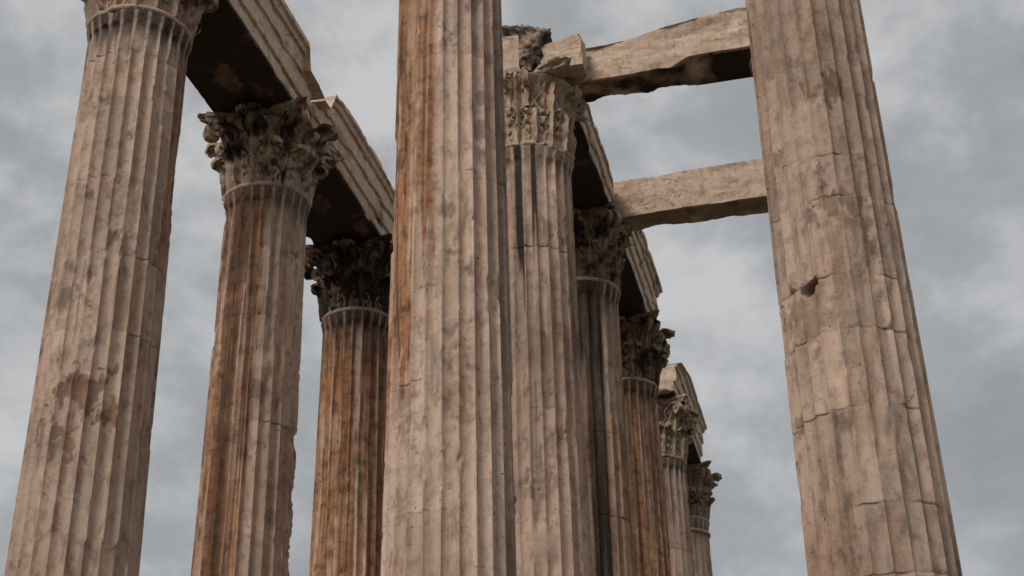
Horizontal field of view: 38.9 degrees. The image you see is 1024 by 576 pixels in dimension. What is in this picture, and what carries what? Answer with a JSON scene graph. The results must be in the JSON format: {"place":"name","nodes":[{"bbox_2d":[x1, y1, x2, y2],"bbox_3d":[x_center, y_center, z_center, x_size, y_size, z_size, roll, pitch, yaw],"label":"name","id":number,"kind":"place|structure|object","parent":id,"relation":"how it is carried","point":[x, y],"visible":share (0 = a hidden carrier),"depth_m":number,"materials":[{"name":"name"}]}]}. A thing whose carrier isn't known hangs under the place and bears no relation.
{"place":"outdoors","nodes":[
{"label":"outdoors","id":0,"kind":"place"},
{"bbox_2d":[191,96,345,575],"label":"fluted column","id":1,"kind":"structure","parent":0,"point":[272,165],"depth_m":26.61,"materials":[{"name":"stone"}]},
{"bbox_2d":[381,0,516,575],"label":"fluted column","id":2,"kind":"structure","parent":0,"point":[449,500],"depth_m":19.43,"materials":[{"name":"stone"}]},
{"bbox_2d":[0,0,1023,575],"label":"sky","id":3,"kind":"structure","parent":0,"point":[948,76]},
{"bbox_2d":[619,309,674,575],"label":"fluted column","id":4,"kind":"structure","parent":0,"point":[645,350],"depth_m":35.77,"materials":[{"name":"stone"}]},
{"bbox_2d":[618,230,662,319],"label":"architrave block","id":5,"kind":"structure","parent":4,"relation":"on","point":[641,289],"depth_m":36.24,"materials":[{"name":"stone"}]},
{"bbox_2d":[745,0,962,575],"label":"fluted column","id":6,"kind":"structure","parent":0,"point":[872,486],"depth_m":18.02,"materials":[{"name":"stone"}]},
{"label":"ground","id":7,"kind":"structure","parent":0,"visible":0},
{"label":"platform","id":8,"kind":"structure","parent":7,"relation":"on","visible":0},
{"bbox_2d":[4,0,218,575],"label":"fluted column","id":9,"kind":"structure","parent":8,"relation":"on","point":[80,503],"depth_m":20.87,"materials":[{"name":"stone"}]},
{"bbox_2d":[186,0,323,117],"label":"architrave block","id":10,"kind":"structure","parent":9,"relation":"on","point":[245,52],"depth_m":27.62,"materials":[{"name":"stone"}]},
{"bbox_2d":[304,233,392,575],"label":"fluted column","id":11,"kind":"structure","parent":8,"relation":"on","point":[350,289],"depth_m":31.73,"materials":[{"name":"stone"}]},
{"bbox_2d":[306,94,394,244],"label":"architrave block","id":12,"kind":"structure","parent":11,"relation":"on","point":[354,196],"depth_m":32.11,"materials":[{"name":"stone"}]},
{"bbox_2d":[503,56,592,575],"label":"fluted column","id":13,"kind":"structure","parent":8,"relation":"on","point":[544,106],"depth_m":25.22,"materials":[{"name":"stone"}]},
{"bbox_2d":[502,35,520,71],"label":"stone block","id":14,"kind":"structure","parent":13,"relation":"on","point":[510,51],"depth_m":27.94,"materials":[{"name":"stone"}]},
{"bbox_2d":[502,24,551,71],"bbox_3d":[0.248,-4.602,28.185,1.144,1.280,0.746,-7,-29,11],"label":"rubble lump","id":15,"kind":"object","parent":13,"relation":"on","point":[533,40],"visible":0.65,"depth_m":27.89,"materials":[{"name":"stone"}]},
{"bbox_2d":[541,34,586,76],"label":"stone block","id":16,"kind":"structure","parent":13,"relation":"on","point":[573,46],"depth_m":27.77,"materials":[{"name":"stone"}]},
{"bbox_2d":[573,201,634,575],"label":"fluted column","id":17,"kind":"structure","parent":8,"relation":"on","point":[602,242],"depth_m":30.62,"materials":[{"name":"stone"}]},
{"bbox_2d":[571,103,613,210],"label":"architrave block","id":18,"kind":"structure","parent":17,"relation":"on","point":[592,181],"depth_m":31.14,"materials":[{"name":"stone"}]},
{"bbox_2d":[657,394,698,575],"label":"fluted column","id":19,"kind":"structure","parent":8,"relation":"on","point":[677,423],"depth_m":41.00,"materials":[{"name":"stone"}]},
{"bbox_2d":[686,460,721,575],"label":"fluted column","id":20,"kind":"structure","parent":8,"relation":"on","point":[700,480],"depth_m":46.04,"materials":[{"name":"stone"}]},
{"bbox_2d":[658,362,706,464],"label":"architrave block","id":21,"kind":"structure","parent":20,"relation":"on","point":[675,379],"depth_m":43.55,"materials":[{"name":"stone"}]},
{"bbox_2d":[749,59,752,75],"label":"fluted column","id":22,"kind":"structure","parent":8,"relation":"on","point":[750,66],"depth_m":27.29,"materials":[{"name":"stone"}]},
{"bbox_2d":[565,7,752,102],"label":"stone beam","id":23,"kind":"structure","parent":22,"relation":"on","point":[710,48],"depth_m":27.94,"materials":[{"name":"stone"}]},
{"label":"fluted column","id":24,"kind":"object","parent":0,"visible":0},
{"bbox_2d":[612,158,767,230],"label":"stone beam","id":25,"kind":"structure","parent":24,"relation":"on","point":[702,194],"depth_m":32.46,"materials":[{"name":"stone"}]}
]}

